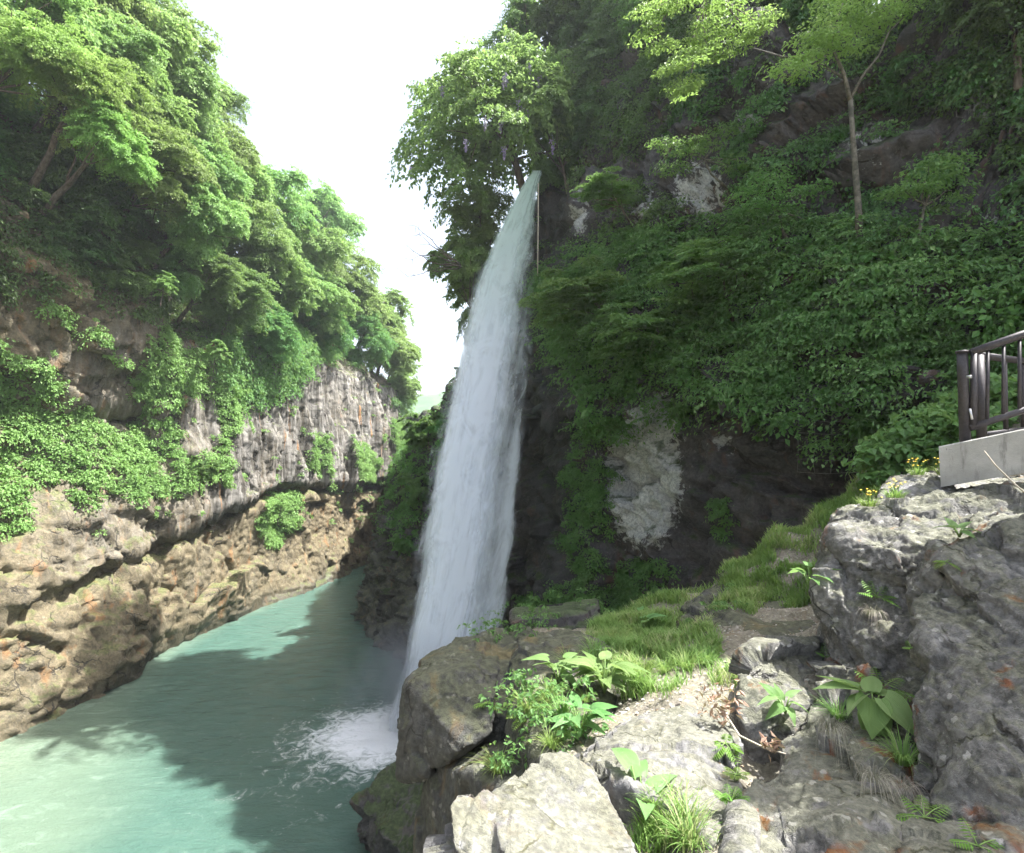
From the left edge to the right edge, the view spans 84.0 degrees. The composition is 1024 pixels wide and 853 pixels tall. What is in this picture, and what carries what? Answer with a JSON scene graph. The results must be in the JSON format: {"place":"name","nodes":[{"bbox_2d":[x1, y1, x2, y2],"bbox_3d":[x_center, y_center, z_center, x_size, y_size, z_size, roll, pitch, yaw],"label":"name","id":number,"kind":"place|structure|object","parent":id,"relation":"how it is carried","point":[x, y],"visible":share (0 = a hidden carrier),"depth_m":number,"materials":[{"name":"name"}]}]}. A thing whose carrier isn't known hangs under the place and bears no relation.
{"place":"outdoors","nodes":[
{"label":"outdoors","id":0,"kind":"place"},
{"bbox_2d":[0,100,401,741],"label":"cliff","id":1,"kind":"structure","parent":0,"point":[86,614],"depth_m":32.39,"materials":[{"name":"beige stone"}]},
{"bbox_2d":[1,183,75,243],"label":"cliff tree","id":2,"kind":"object","parent":1,"relation":"on","point":[54,212],"visible":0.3,"depth_m":27.90,"materials":[{"name":"green plant"}]},
{"bbox_2d":[0,131,100,206],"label":"cliff tree","id":3,"kind":"object","parent":1,"relation":"on","point":[31,154],"visible":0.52,"depth_m":28.43,"materials":[{"name":"green plant"}]},
{"bbox_2d":[0,6,109,118],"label":"cliff tree","id":4,"kind":"object","parent":1,"relation":"on","point":[17,33],"visible":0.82,"depth_m":24.38,"materials":[{"name":"green plant"}]},
{"bbox_2d":[0,0,113,90],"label":"cliff tree","id":5,"kind":"object","parent":1,"relation":"on","point":[60,8],"visible":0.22,"depth_m":26.72,"materials":[{"name":"green plant"}]},
{"bbox_2d":[39,225,118,291],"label":"cliff tree","id":6,"kind":"object","parent":1,"relation":"on","point":[104,252],"visible":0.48,"depth_m":29.46,"materials":[{"name":"green plant"}]},
{"bbox_2d":[0,0,165,85],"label":"cliff tree","id":7,"kind":"object","parent":1,"relation":"on","point":[130,4],"visible":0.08,"depth_m":31.22,"materials":[{"name":"green plant"}]},
{"bbox_2d":[46,161,138,251],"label":"cliff tree","id":8,"kind":"object","parent":1,"relation":"on","point":[93,215],"visible":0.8,"depth_m":29.75,"materials":[{"name":"green plant"}]},
{"bbox_2d":[23,45,163,187],"bbox_3d":[-19.826,-14.665,27.255,5.411,6.486,7.408,3,-5,-39],"label":"cliff tree","id":9,"kind":"object","parent":1,"relation":"on","point":[100,88],"visible":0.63,"depth_m":26.55,"materials":[{"name":"green plant"}]},
{"bbox_2d":[36,86,162,216],"bbox_3d":[-19.879,-13.087,27.985,6.082,5.502,4.779,-4,-6,45],"label":"cliff tree","id":10,"kind":"object","parent":1,"relation":"on","point":[127,161],"visible":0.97,"depth_m":27.28,"materials":[{"name":"green plant"}]},
{"bbox_2d":[29,6,173,133],"bbox_3d":[-21.928,-18.615,30.502,6.340,6.681,6.698,3,-5,-37],"label":"cliff tree","id":11,"kind":"object","parent":1,"relation":"on","point":[137,47],"visible":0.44,"depth_m":29.67,"materials":[{"name":"green plant"}]},
{"bbox_2d":[0,158,218,353],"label":"shaded shrubbery","id":12,"kind":"object","parent":1,"relation":"on","point":[167,306],"visible":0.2,"depth_m":27.99,"materials":[{"name":"green plant"}]},
{"bbox_2d":[50,0,202,123],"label":"cliff tree","id":13,"kind":"object","parent":1,"relation":"on","point":[170,32],"visible":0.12,"depth_m":33.60,"materials":[{"name":"green plant"}]},
{"bbox_2d":[94,235,161,298],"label":"cliff tree","id":14,"kind":"object","parent":1,"relation":"on","point":[140,255],"visible":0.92,"depth_m":31.68,"materials":[{"name":"green plant"}]},
{"bbox_2d":[89,172,167,238],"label":"cliff tree","id":15,"kind":"object","parent":1,"relation":"on","point":[137,216],"visible":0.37,"depth_m":33.01,"materials":[{"name":"green plant"}]},
{"bbox_2d":[91,60,201,179],"bbox_3d":[-20.978,-16.571,32.165,6.390,7.775,6.363,-3,-5,38],"label":"cliff tree","id":16,"kind":"object","parent":1,"relation":"on","point":[168,105],"visible":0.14,"depth_m":32.12,"materials":[{"name":"green plant"}]},
{"bbox_2d":[91,104,220,238],"bbox_3d":[-20.186,-14.021,31.890,7.184,6.233,6.997,0,-4,0],"label":"cliff tree","id":17,"kind":"object","parent":1,"relation":"on","point":[185,166],"visible":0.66,"depth_m":31.17,"materials":[{"name":"green plant"}]},
{"bbox_2d":[147,239,213,302],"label":"cliff tree","id":18,"kind":"object","parent":1,"relation":"on","point":[187,285],"visible":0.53,"depth_m":34.91,"materials":[{"name":"green plant"}]},
{"bbox_2d":[151,0,227,95],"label":"cliff tree","id":19,"kind":"object","parent":1,"relation":"on","point":[210,48],"visible":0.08,"depth_m":36.88,"materials":[{"name":"green plant"}]},
{"bbox_2d":[149,180,252,269],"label":"cliff tree","id":20,"kind":"object","parent":1,"relation":"on","point":[230,219],"visible":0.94,"depth_m":33.97,"materials":[{"name":"green plant"}]},
{"bbox_2d":[164,51,240,167],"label":"cliff tree","id":21,"kind":"object","parent":1,"relation":"on","point":[201,84],"visible":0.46,"depth_m":36.98,"materials":[{"name":"green plant"}]},
{"bbox_2d":[0,220,405,549],"bbox_3d":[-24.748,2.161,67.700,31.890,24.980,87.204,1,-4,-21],"label":"creepers","id":22,"kind":"object","parent":1,"relation":"attached to","point":[149,385],"visible":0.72,"depth_m":32.74,"materials":[{"name":"green plant"}]},
{"bbox_2d":[0,80,408,418],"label":"undergrowth","id":23,"kind":"object","parent":1,"relation":"on","point":[265,380],"visible":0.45,"depth_m":45.03,"materials":[{"name":"green plant"}]},
{"bbox_2d":[159,128,254,231],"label":"cliff tree","id":24,"kind":"object","parent":1,"relation":"on","point":[229,179],"visible":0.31,"depth_m":38.91,"materials":[{"name":"green plant"}]},
{"bbox_2d":[176,252,251,325],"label":"cliff tree","id":25,"kind":"object","parent":1,"relation":"on","point":[221,269],"visible":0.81,"depth_m":37.75,"materials":[{"name":"green plant"}]},
{"bbox_2d":[197,108,261,193],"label":"cliff tree","id":26,"kind":"object","parent":1,"relation":"on","point":[247,153],"visible":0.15,"depth_m":42.43,"materials":[{"name":"green plant"}]},
{"bbox_2d":[204,77,254,125],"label":"cliff tree","id":27,"kind":"object","parent":1,"relation":"on","point":[233,101],"visible":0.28,"depth_m":43.92,"materials":[{"name":"green plant"}]},
{"bbox_2d":[194,266,285,339],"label":"cliff tree","id":28,"kind":"object","parent":1,"relation":"on","point":[250,297],"visible":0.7,"depth_m":40.77,"materials":[{"name":"green plant"}]},
{"bbox_2d":[208,193,295,276],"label":"cliff tree","id":29,"kind":"object","parent":1,"relation":"on","point":[255,238],"visible":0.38,"depth_m":43.75,"materials":[{"name":"green plant"}]},
{"bbox_2d":[222,154,285,222],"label":"cliff tree","id":30,"kind":"object","parent":1,"relation":"on","point":[264,192],"visible":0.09,"depth_m":46.08,"materials":[{"name":"green plant"}]},
{"bbox_2d":[223,222,301,294],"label":"cliff tree","id":31,"kind":"object","parent":1,"relation":"on","point":[296,244],"visible":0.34,"depth_m":45.43,"materials":[{"name":"green plant"}]},
{"bbox_2d":[244,298,307,365],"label":"cliff tree","id":32,"kind":"object","parent":1,"relation":"on","point":[278,337],"visible":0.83,"depth_m":45.80,"materials":[{"name":"green plant"}]},
{"bbox_2d":[239,163,323,252],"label":"cliff tree","id":33,"kind":"object","parent":1,"relation":"on","point":[294,205],"visible":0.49,"depth_m":51.53,"materials":[{"name":"green plant"}]},
{"bbox_2d":[253,251,325,317],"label":"cliff tree","id":34,"kind":"object","parent":1,"relation":"on","point":[297,285],"visible":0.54,"depth_m":47.95,"materials":[{"name":"green plant"}]},
{"bbox_2d":[284,214,351,281],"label":"cliff tree","id":35,"kind":"object","parent":1,"relation":"on","point":[335,246],"visible":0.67,"depth_m":55.73,"materials":[{"name":"green plant"}]},
{"bbox_2d":[281,178,368,251],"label":"cliff tree","id":36,"kind":"object","parent":1,"relation":"on","point":[332,213],"visible":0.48,"depth_m":81.99,"materials":[{"name":"green plant"}]},
{"bbox_2d":[293,273,365,343],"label":"cliff tree","id":37,"kind":"object","parent":1,"relation":"on","point":[343,299],"visible":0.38,"depth_m":57.89,"materials":[{"name":"green plant"}]},
{"bbox_2d":[303,304,358,355],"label":"cliff tree","id":38,"kind":"object","parent":1,"relation":"on","point":[337,338],"visible":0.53,"depth_m":59.68,"materials":[{"name":"green plant"}]},
{"bbox_2d":[316,241,385,307],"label":"cliff tree","id":39,"kind":"object","parent":1,"relation":"on","point":[354,277],"visible":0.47,"depth_m":66.23,"materials":[{"name":"green plant"}]},
{"bbox_2d":[342,284,393,340],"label":"cliff tree","id":40,"kind":"object","parent":1,"relation":"on","point":[376,300],"visible":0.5,"depth_m":67.97,"materials":[{"name":"green plant"}]},
{"bbox_2d":[344,311,399,369],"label":"cliff tree","id":41,"kind":"object","parent":1,"relation":"on","point":[372,340],"visible":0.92,"depth_m":68.30,"materials":[{"name":"green plant"}]},
{"bbox_2d":[357,287,414,372],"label":"cliff tree","id":42,"kind":"object","parent":1,"relation":"on","point":[395,298],"visible":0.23,"depth_m":78.30,"materials":[{"name":"green plant"}]},
{"bbox_2d":[362,326,423,376],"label":"cliff tree","id":43,"kind":"object","parent":1,"relation":"on","point":[403,357],"visible":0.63,"depth_m":74.37,"materials":[{"name":"green plant"}]},
{"bbox_2d":[0,565,410,852],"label":"river","id":44,"kind":"structure","parent":0,"point":[268,728],"depth_m":22.24,"materials":[{"name":"liquid"}]},
{"bbox_2d":[349,761,422,852],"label":"bank rock","id":45,"kind":"object","parent":44,"relation":"on","point":[386,805],"visible":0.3,"depth_m":16.04,"materials":[{"name":"grey stone"}]},
{"bbox_2d":[354,548,424,665],"bbox_3d":[-5.832,11.816,38.632,8.584,8.039,14.794,3,-5,-32],"label":"bank rock","id":46,"kind":"object","parent":44,"relation":"on","point":[394,628],"visible":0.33,"depth_m":35.08,"materials":[{"name":"grey stone"}]},
{"bbox_2d":[395,626,626,852],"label":"rock ledge","id":47,"kind":"object","parent":44,"relation":"on","point":[445,728],"visible":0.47,"depth_m":6.35,"materials":[{"name":"grey stone"}]},
{"bbox_2d":[547,691,617,734],"bbox_3d":[0.576,2.410,4.698,0.601,0.293,0.703,0,-4,0],"label":"hosta","id":48,"kind":"object","parent":47,"relation":"on","point":[574,701],"visible":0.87,"depth_m":4.68,"materials":[{"name":"green plant"}]},
{"bbox_2d":[559,650,649,693],"bbox_3d":[0.892,2.472,5.615,0.742,0.374,0.736,3,-5,-41],"label":"hosta","id":49,"kind":"object","parent":47,"relation":"on","point":[591,664],"visible":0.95,"depth_m":5.60,"materials":[{"name":"green plant"}]},
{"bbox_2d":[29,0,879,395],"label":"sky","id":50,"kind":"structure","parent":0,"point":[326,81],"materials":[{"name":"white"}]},
{"bbox_2d":[578,611,737,852],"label":"grass","id":51,"kind":"structure","parent":0,"point":[642,646],"depth_m":5.80,"materials":[{"name":"green plant"}]},
{"bbox_2d":[350,0,1023,632],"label":"cliff","id":52,"kind":"structure","parent":0,"point":[666,490],"depth_m":20.44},
{"bbox_2d":[395,470,433,514],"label":"bank shrub","id":53,"kind":"object","parent":52,"relation":"on","point":[414,488],"visible":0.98,"depth_m":36.96,"materials":[{"name":"green plant"}]},
{"bbox_2d":[397,410,443,451],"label":"bank shrub","id":54,"kind":"object","parent":52,"relation":"on","point":[416,429],"visible":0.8,"depth_m":39.52,"materials":[{"name":"green plant"}]},
{"bbox_2d":[368,186,544,560],"bbox_3d":[-8.753,1.530,77.946,20.493,26.541,96.778,1,-4,-13],"label":"bank foliage","id":55,"kind":"object","parent":52,"relation":"on","point":[407,511],"visible":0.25,"depth_m":39.88,"materials":[{"name":"green plant"}]},
{"bbox_2d":[421,222,495,316],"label":"tree","id":56,"kind":"object","parent":52,"relation":"on","point":[465,281],"visible":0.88,"depth_m":32.77,"materials":[{"name":"green plant"}]},
{"bbox_2d":[392,171,540,731],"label":"waterfall","id":57,"kind":"structure","parent":52,"relation":"attached to","point":[456,570],"depth_m":25.41,"materials":[{"name":"liquid"}]},
{"bbox_2d":[432,173,514,251],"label":"tree","id":58,"kind":"object","parent":52,"relation":"on","point":[474,215],"visible":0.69,"depth_m":32.16,"materials":[{"name":"green plant"}]},
{"bbox_2d":[385,24,588,229],"bbox_3d":[-0.841,-16.245,31.407,10.907,10.055,10.588,-4,-5,42],"label":"wisteria tree","id":59,"kind":"object","parent":52,"relation":"on","point":[497,140],"visible":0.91,"depth_m":29.24,"materials":[{"name":"green plant"}]},
{"bbox_2d":[477,0,553,67],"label":"evergreen tree","id":60,"kind":"object","parent":52,"relation":"on","point":[515,15],"visible":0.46,"depth_m":35.26,"materials":[{"name":"green plant"}]},
{"bbox_2d":[507,0,594,76],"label":"evergreen tree","id":61,"kind":"object","parent":52,"relation":"on","point":[549,16],"visible":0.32,"depth_m":33.31,"materials":[{"name":"green plant"}]},
{"bbox_2d":[523,113,582,194],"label":"evergreen tree","id":62,"kind":"object","parent":52,"relation":"on","point":[554,172],"visible":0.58,"depth_m":30.43,"materials":[{"name":"green plant"}]},
{"bbox_2d":[517,255,632,329],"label":"maple tree","id":63,"kind":"object","parent":52,"relation":"on","point":[558,298],"visible":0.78,"depth_m":21.28,"materials":[{"name":"green plant"}]},
{"bbox_2d":[550,0,605,74],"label":"evergreen tree","id":64,"kind":"object","parent":52,"relation":"on","point":[576,30],"visible":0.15,"depth_m":31.94,"materials":[{"name":"green plant"}]},
{"bbox_2d":[558,81,613,163],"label":"evergreen tree","id":65,"kind":"object","parent":52,"relation":"on","point":[583,109],"visible":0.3,"depth_m":28.47,"materials":[{"name":"green plant"}]},
{"bbox_2d":[563,18,641,100],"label":"evergreen tree","id":66,"kind":"object","parent":52,"relation":"on","point":[589,52],"visible":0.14,"depth_m":28.39,"materials":[{"name":"green plant"}]},
{"bbox_2d":[569,165,639,226],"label":"maple tree","id":67,"kind":"object","parent":52,"relation":"on","point":[603,182],"visible":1,"depth_m":22.57,"materials":[{"name":"green plant"}]},
{"bbox_2d":[511,417,739,615],"bbox_3d":[3.510,4.919,24.578,3.622,11.334,14.948,2,-4,-25],"label":"wall creeper","id":68,"kind":"object","parent":52,"relation":"attached to","point":[625,589],"depth_m":23.77,"materials":[{"name":"green plant"}]},
{"bbox_2d":[576,295,717,374],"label":"maple tree","id":69,"kind":"object","parent":52,"relation":"on","point":[636,326],"visible":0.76,"depth_m":18.79,"materials":[{"name":"green plant"}]},
{"bbox_2d":[602,0,695,44],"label":"evergreen tree","id":70,"kind":"object","parent":52,"relation":"on","point":[616,10],"visible":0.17,"depth_m":25.71,"materials":[{"name":"green plant"}]},
{"bbox_2d":[623,0,789,103],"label":"maple tree","id":71,"kind":"object","parent":52,"relation":"on","point":[755,25],"visible":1,"depth_m":17.72,"materials":[{"name":"green plant"}]},
{"bbox_2d":[641,235,789,321],"bbox_3d":[6.351,-4.598,17.512,4.522,2.633,3.913,0,-4,0],"label":"maple tree","id":72,"kind":"object","parent":52,"relation":"on","point":[698,261],"visible":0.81,"depth_m":16.98,"materials":[{"name":"green plant"}]},
{"bbox_2d":[644,120,787,206],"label":"sapling","id":73,"kind":"object","parent":52,"relation":"on","point":[682,152],"visible":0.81,"depth_m":18.62,"materials":[{"name":"green plant"}]},
{"bbox_2d":[511,191,1023,485],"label":"wall foliage","id":74,"kind":"object","parent":52,"relation":"attached to","point":[746,326],"visible":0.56,"depth_m":15.06,"materials":[{"name":"green plant"}]},
{"bbox_2d":[530,0,1023,452],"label":"wall ivy","id":75,"kind":"object","parent":52,"relation":"attached to","point":[655,207],"depth_m":16.21,"materials":[{"name":"green plant"}]},
{"bbox_2d":[725,161,853,247],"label":"sapling","id":76,"kind":"object","parent":52,"relation":"on","point":[772,201],"visible":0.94,"depth_m":16.17,"materials":[{"name":"green plant"}]},
{"bbox_2d":[577,0,1023,213],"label":"hanging ivy","id":77,"kind":"object","parent":52,"relation":"attached to","point":[618,91],"visible":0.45,"depth_m":23.96,"materials":[{"name":"green plant"}]},
{"bbox_2d":[775,0,875,48],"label":"evergreen tree","id":78,"kind":"object","parent":52,"relation":"on","point":[797,17],"visible":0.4,"depth_m":18.70,"materials":[{"name":"green plant"}]},
{"bbox_2d":[660,30,1023,259],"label":"wall foliage","id":79,"kind":"object","parent":52,"relation":"attached to","point":[771,95],"visible":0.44,"depth_m":16.24,"materials":[{"name":"green plant"}]},
{"bbox_2d":[754,0,935,238],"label":"maple tree","id":80,"kind":"object","parent":52,"relation":"on","point":[825,38],"visible":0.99,"depth_m":14.90,"materials":[{"name":"green plant"}]},
{"bbox_2d":[870,149,986,269],"bbox_3d":[9.984,-5.006,13.559,2.539,3.037,2.098,3,-5,-38],"label":"sapling","id":81,"kind":"object","parent":52,"relation":"on","point":[922,187],"visible":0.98,"depth_m":13.47,"materials":[{"name":"green plant"}]},
{"bbox_2d":[939,0,1023,91],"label":"evergreen tree","id":82,"kind":"object","parent":52,"relation":"on","point":[983,8],"visible":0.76,"depth_m":13.59,"materials":[{"name":"green plant"}]},
{"bbox_2d":[532,405,1023,852],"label":"path","id":83,"kind":"structure","parent":0,"point":[768,771],"depth_m":5.54,"materials":[{"name":"soil"}]},
{"bbox_2d":[423,751,636,852],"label":"boulder","id":84,"kind":"object","parent":83,"relation":"on","point":[556,802],"visible":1,"depth_m":2.87,"materials":[{"name":"grey stone"}]},
{"bbox_2d":[509,598,600,629],"bbox_3d":[0.790,3.808,9.680,1.692,1.509,1.313,0,-4,0],"label":"boulder","id":85,"kind":"object","parent":83,"relation":"on","point":[574,615],"visible":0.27,"depth_m":9.45,"materials":[{"name":"grey stone"}]},
{"bbox_2d":[456,573,755,774],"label":"moss plants","id":86,"kind":"object","parent":83,"relation":"on","point":[552,713],"visible":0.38,"depth_m":5.33,"materials":[{"name":"green plant"}]},
{"bbox_2d":[611,748,676,821],"bbox_3d":[0.848,2.198,3.452,0.409,0.300,0.710,0,-4,0],"label":"hosta","id":87,"kind":"object","parent":83,"relation":"on","point":[627,758],"visible":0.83,"depth_m":3.52,"materials":[{"name":"green plant"}]},
{"bbox_2d":[574,705,743,848],"bbox_3d":[1.048,2.731,3.848,1.460,1.125,1.958,0,-4,0],"label":"boulder","id":88,"kind":"object","parent":83,"relation":"on","point":[679,740],"visible":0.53,"depth_m":3.89,"materials":[{"name":"grey stone"}]},
{"bbox_2d":[674,570,729,628],"bbox_3d":[3.611,3.201,9.444,2.641,1.621,1.175,3,-5,-40],"label":"boulder","id":89,"kind":"object","parent":83,"relation":"on","point":[692,608],"visible":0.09,"depth_m":9.30,"materials":[{"name":"grey stone"}]},
{"bbox_2d":[699,595,815,635],"bbox_3d":[3.512,2.920,7.813,1.648,0.829,2.627,-3,-5,34],"label":"boulder","id":90,"kind":"object","parent":83,"relation":"on","point":[729,617],"visible":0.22,"depth_m":7.53,"materials":[{"name":"grey stone"}]},
{"bbox_2d":[594,436,956,640],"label":"slope grass","id":91,"kind":"structure","parent":83,"relation":"on","point":[761,555],"depth_m":9.37,"materials":[{"name":"green plant"}]},
{"bbox_2d":[728,635,824,763],"bbox_3d":[2.439,2.497,5.021,1.645,1.115,0.816,3,-5,-33],"label":"boulder","id":92,"kind":"object","parent":83,"relation":"on","point":[782,664],"visible":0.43,"depth_m":4.91,"materials":[{"name":"grey stone"}]},
{"bbox_2d":[758,682,810,725],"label":"hosta","id":93,"kind":"object","parent":92,"relation":"on","point":[777,707],"visible":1,"depth_m":4.44,"materials":[{"name":"green plant"}]},
{"bbox_2d":[718,666,1023,852],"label":"boulder","id":94,"kind":"object","parent":83,"relation":"on","point":[811,805],"visible":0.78,"depth_m":3.10,"materials":[{"name":"grey stone"}]},
{"bbox_2d":[697,678,785,762],"bbox_3d":[1.680,2.198,4.291,0.433,0.412,0.760,1,-4,-10],"label":"dead twig","id":95,"kind":"object","parent":94,"relation":"on","point":[773,747],"visible":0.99,"depth_m":4.42,"materials":[{"name":"brown plant"}]},
{"bbox_2d":[812,676,913,738],"bbox_3d":[2.557,2.025,4.030,0.661,0.403,0.481,1,-4,-16],"label":"hosta","id":96,"kind":"object","parent":94,"relation":"on","point":[887,708],"visible":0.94,"depth_m":3.97,"materials":[{"name":"green plant"}]},
{"bbox_2d":[851,720,930,774],"bbox_3d":[2.499,2.046,3.656,0.616,0.219,0.499,2,-5,-28],"label":"grass tuft","id":97,"kind":"object","parent":94,"relation":"on","point":[904,758],"visible":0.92,"depth_m":3.66,"materials":[{"name":"green plant"}]},
{"bbox_2d":[807,475,1023,830],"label":"boulder","id":98,"kind":"object","parent":83,"relation":"on","point":[958,667],"visible":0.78,"depth_m":4.13,"materials":[{"name":"grey stone"}]},
{"bbox_2d":[876,467,1023,498],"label":"boulder","id":99,"kind":"object","parent":98,"relation":"on","point":[919,485],"visible":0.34,"depth_m":6.06,"materials":[{"name":"grey stone"}]},
{"bbox_2d":[939,429,1023,486],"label":"concrete kerb","id":100,"kind":"structure","parent":98,"relation":"on","point":[967,461],"depth_m":5.66,"materials":[{"name":"grey concrete"}]},
{"bbox_2d":[955,330,1023,441],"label":"railing","id":101,"kind":"object","parent":100,"relation":"on","point":[967,407],"visible":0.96,"depth_m":5.94,"materials":[{"name":"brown metal"}]},
{"bbox_2d":[841,368,1020,488],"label":"slope plants","id":102,"kind":"object","parent":83,"relation":"on","point":[929,429],"visible":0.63,"depth_m":9.51,"materials":[{"name":"green plant"}]},
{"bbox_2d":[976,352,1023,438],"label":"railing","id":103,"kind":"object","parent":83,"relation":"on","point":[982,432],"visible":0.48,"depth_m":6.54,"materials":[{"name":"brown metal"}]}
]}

